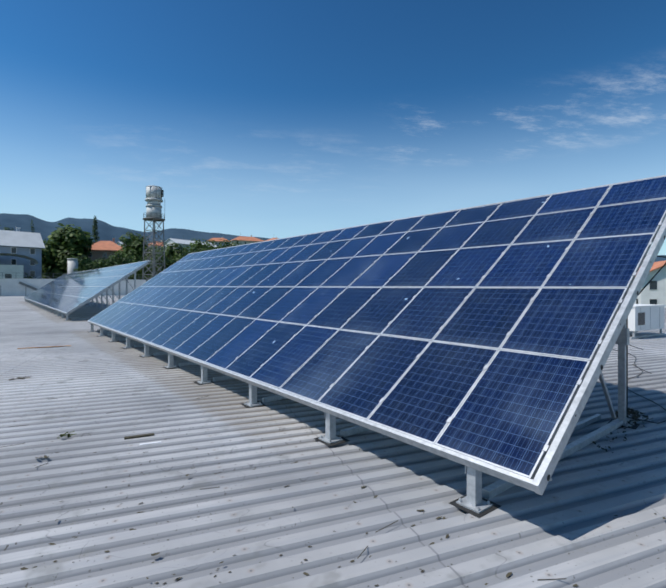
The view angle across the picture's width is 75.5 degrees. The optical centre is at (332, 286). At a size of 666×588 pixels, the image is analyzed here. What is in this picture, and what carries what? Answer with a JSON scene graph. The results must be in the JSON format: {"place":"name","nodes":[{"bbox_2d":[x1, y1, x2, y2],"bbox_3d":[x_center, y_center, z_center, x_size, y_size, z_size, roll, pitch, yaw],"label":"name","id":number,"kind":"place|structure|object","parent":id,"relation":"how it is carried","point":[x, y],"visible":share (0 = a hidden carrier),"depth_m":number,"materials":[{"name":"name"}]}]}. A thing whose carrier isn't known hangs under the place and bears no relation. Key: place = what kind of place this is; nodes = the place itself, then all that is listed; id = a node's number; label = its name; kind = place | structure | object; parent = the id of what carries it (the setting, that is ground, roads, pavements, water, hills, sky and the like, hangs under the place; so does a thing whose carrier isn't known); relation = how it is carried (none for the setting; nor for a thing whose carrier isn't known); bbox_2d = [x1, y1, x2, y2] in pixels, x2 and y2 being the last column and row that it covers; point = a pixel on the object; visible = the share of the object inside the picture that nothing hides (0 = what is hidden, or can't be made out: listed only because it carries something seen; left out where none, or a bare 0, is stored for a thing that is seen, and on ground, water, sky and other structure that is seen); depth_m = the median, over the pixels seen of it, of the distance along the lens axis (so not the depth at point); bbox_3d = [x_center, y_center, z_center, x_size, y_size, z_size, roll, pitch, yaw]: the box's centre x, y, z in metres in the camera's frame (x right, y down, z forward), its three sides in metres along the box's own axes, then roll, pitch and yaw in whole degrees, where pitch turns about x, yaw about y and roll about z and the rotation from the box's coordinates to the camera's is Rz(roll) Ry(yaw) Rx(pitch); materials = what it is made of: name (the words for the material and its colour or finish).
{"place":"outdoors","nodes":[
{"label":"outdoors","id":0,"kind":"place"},
{"bbox_2d":[0,223,44,278],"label":"building","id":1,"kind":"structure","parent":0,"point":[28,244],"depth_m":115.36,"materials":[{"name":"white paint"}]},
{"bbox_2d":[149,240,162,251],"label":"house","id":2,"kind":"structure","parent":0,"point":[155,246],"depth_m":252.47,"materials":[{"name":"ceramic"}]},
{"bbox_2d":[162,236,217,249],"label":"white house","id":3,"kind":"structure","parent":0,"point":[182,243],"depth_m":218.14,"materials":[{"name":"white paint"}]},
{"bbox_2d":[0,213,665,261],"bbox_3d":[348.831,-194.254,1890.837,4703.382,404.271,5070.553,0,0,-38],"label":"hills","id":4,"kind":"structure","parent":0,"point":[105,230],"depth_m":2427.64,"materials":[{"name":"green plant"}]},
{"bbox_2d":[0,0,665,254],"label":"sky","id":5,"kind":"structure","parent":0,"point":[280,119],"materials":[{"name":"blue"}]},
{"bbox_2d":[629,260,665,307],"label":"house","id":6,"kind":"structure","parent":0,"point":[653,292],"depth_m":70.05,"materials":[{"name":"paint"}]},
{"bbox_3d":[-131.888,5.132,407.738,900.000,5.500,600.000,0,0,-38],"label":"terrace","id":7,"kind":"structure","parent":0,"visible":0},
{"bbox_2d":[0,253,37,277],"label":"shed canopy","id":8,"kind":"object","parent":7,"relation":"on","point":[13,271],"visible":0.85,"depth_m":105.43,"materials":[{"name":"grey metal"}]},
{"bbox_2d":[36,258,77,278],"bbox_3d":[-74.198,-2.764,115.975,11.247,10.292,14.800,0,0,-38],"label":"vent","id":9,"kind":"object","parent":7,"relation":"on","point":[72,263],"visible":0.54,"depth_m":122.15,"materials":[{"name":"silver metal"}]},
{"bbox_2d":[42,223,95,278],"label":"tree","id":10,"kind":"object","parent":7,"relation":"on","point":[72,242],"visible":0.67,"depth_m":128.35,"materials":[{"name":"green plant"}]},
{"bbox_2d":[73,256,100,272],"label":"tree","id":11,"kind":"object","parent":7,"relation":"on","point":[86,267],"visible":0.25,"depth_m":110.31,"materials":[{"name":"green plant"}]},
{"bbox_2d":[91,215,100,242],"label":"cypress tree","id":12,"kind":"object","parent":7,"relation":"on","point":[95,232],"visible":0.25,"depth_m":187.10,"materials":[{"name":"green plant"}]},
{"bbox_2d":[91,258,110,268],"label":"tree","id":13,"kind":"object","parent":7,"relation":"on","point":[104,264],"visible":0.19,"depth_m":113.59,"materials":[{"name":"green plant"}]},
{"bbox_2d":[88,234,122,264],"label":"terracotta house","id":14,"kind":"structure","parent":7,"relation":"on","point":[102,250],"depth_m":143.88,"materials":[{"name":"orange tile"}]},
{"bbox_2d":[102,252,132,278],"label":"tree","id":15,"kind":"object","parent":7,"relation":"on","point":[112,259],"visible":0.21,"depth_m":117.99,"materials":[{"name":"green plant"}]},
{"bbox_2d":[105,230,150,278],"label":"tree","id":16,"kind":"object","parent":7,"relation":"on","point":[133,245],"visible":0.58,"depth_m":136.34,"materials":[{"name":"green plant"}]},
{"bbox_2d":[128,254,152,280],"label":"tree","id":17,"kind":"object","parent":7,"relation":"on","point":[139,275],"visible":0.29,"depth_m":110.05,"materials":[{"name":"green plant"}]},
{"bbox_2d":[136,249,159,278],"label":"tree","id":18,"kind":"object","parent":7,"relation":"on","point":[147,254],"visible":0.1,"depth_m":146.60,"materials":[{"name":"green plant"}]},
{"bbox_2d":[142,185,164,281],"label":"water tower","id":19,"kind":"structure","parent":7,"relation":"on","point":[154,196],"depth_m":97.99,"materials":[{"name":"metal"}]},
{"bbox_2d":[145,245,166,267],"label":"tree","id":20,"kind":"object","parent":7,"relation":"on","point":[157,251],"visible":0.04,"depth_m":165.39,"materials":[{"name":"green plant"}]},
{"bbox_2d":[147,253,173,277],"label":"tree","id":21,"kind":"object","parent":7,"relation":"on","point":[162,269],"visible":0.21,"depth_m":114.76,"materials":[{"name":"green plant"}]},
{"bbox_2d":[158,242,185,267],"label":"tree","id":22,"kind":"object","parent":7,"relation":"on","point":[168,253],"visible":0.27,"depth_m":146.69,"materials":[{"name":"green plant"}]},
{"bbox_2d":[166,244,183,265],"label":"tree","id":23,"kind":"object","parent":7,"relation":"on","point":[176,252],"visible":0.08,"depth_m":147.60,"materials":[{"name":"green plant"}]},
{"bbox_2d":[171,253,183,262],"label":"tree","id":24,"kind":"object","parent":7,"relation":"on","point":[177,259],"visible":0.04,"depth_m":118.48,"materials":[{"name":"green plant"}]},
{"bbox_2d":[187,238,201,251],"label":"tree","id":25,"kind":"object","parent":7,"relation":"on","point":[193,243],"visible":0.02,"depth_m":212.76,"materials":[{"name":"green plant"}]},
{"bbox_2d":[190,239,216,251],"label":"tree","id":26,"kind":"object","parent":7,"relation":"on","point":[196,246],"visible":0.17,"depth_m":186.03,"materials":[{"name":"green plant"}]},
{"bbox_2d":[198,246,209,251],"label":"tree","id":27,"kind":"object","parent":7,"relation":"on","point":[205,248],"visible":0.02,"depth_m":148.64,"materials":[{"name":"green plant"}]},
{"bbox_2d":[206,237,227,246],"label":"house","id":28,"kind":"structure","parent":7,"relation":"on","point":[216,240],"depth_m":373.45,"materials":[{"name":"tile"}]},
{"bbox_2d":[220,238,231,247],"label":"tree","id":29,"kind":"object","parent":7,"relation":"on","point":[225,245],"visible":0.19,"depth_m":207.64,"materials":[{"name":"green plant"}]},
{"bbox_2d":[230,239,241,245],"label":"tree","id":30,"kind":"object","parent":7,"relation":"on","point":[235,243],"visible":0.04,"depth_m":229.29,"materials":[{"name":"green plant"}]},
{"bbox_2d":[228,233,262,244],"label":"terracotta house","id":31,"kind":"structure","parent":7,"relation":"on","point":[243,240],"depth_m":293.51,"materials":[{"name":"orange tile"}]},
{"label":"ground","id":32,"kind":"structure","parent":0,"visible":0},
{"bbox_2d":[0,272,145,295],"bbox_3d":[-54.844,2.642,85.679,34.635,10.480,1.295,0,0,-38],"label":"parapet wall","id":33,"kind":"structure","parent":32,"relation":"on","point":[18,286],"depth_m":82.95,"materials":[{"name":"concrete"}]},
{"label":"factory walls","id":34,"kind":"object","parent":32,"relation":"on","visible":0},
{"bbox_2d":[0,295,665,587],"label":"roof sheet","id":35,"kind":"object","parent":34,"relation":"on","point":[592,489],"depth_m":3.95,"materials":[{"name":"grey metal"}]},
{"bbox_2d":[24,260,150,320],"bbox_3d":[-23.239,0.158,41.117,8.556,3.448,39.812,0,0,-38],"label":"solar panel frame","id":36,"kind":"object","parent":35,"relation":"on","point":[71,311],"visible":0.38,"depth_m":27.46,"materials":[{"name":"silver metal"}]},
{"bbox_2d":[24,261,146,312],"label":"array panels","id":37,"kind":"object","parent":36,"relation":"attached to","point":[66,293],"visible":0.94,"depth_m":31.68,"materials":[{"name":"blue glass"}]},
{"bbox_2d":[2,316,665,587],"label":"roof debris","id":38,"kind":"object","parent":35,"relation":"on","point":[633,412],"visible":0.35,"depth_m":5.06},
{"bbox_2d":[87,175,665,517],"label":"solar panel frame","id":39,"kind":"object","parent":35,"relation":"on","point":[473,502],"visible":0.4,"depth_m":4.64,"materials":[{"name":"silver metal"}]},
{"bbox_2d":[88,176,665,478],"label":"array panels","id":40,"kind":"object","parent":39,"relation":"attached to","point":[478,333],"visible":1,"depth_m":5.95,"materials":[{"name":"blue glass"}]},
{"bbox_2d":[605,336,665,410],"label":"roof cables","id":41,"kind":"object","parent":35,"relation":"on","point":[638,375],"visible":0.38,"depth_m":9.00,"materials":[{"name":"black rubber"}]},
{"bbox_2d":[606,304,665,338],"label":"air conditioning unit","id":42,"kind":"object","parent":35,"relation":"on","point":[641,317],"visible":0.52,"depth_m":15.74,"materials":[{"name":"metal"}]}
]}

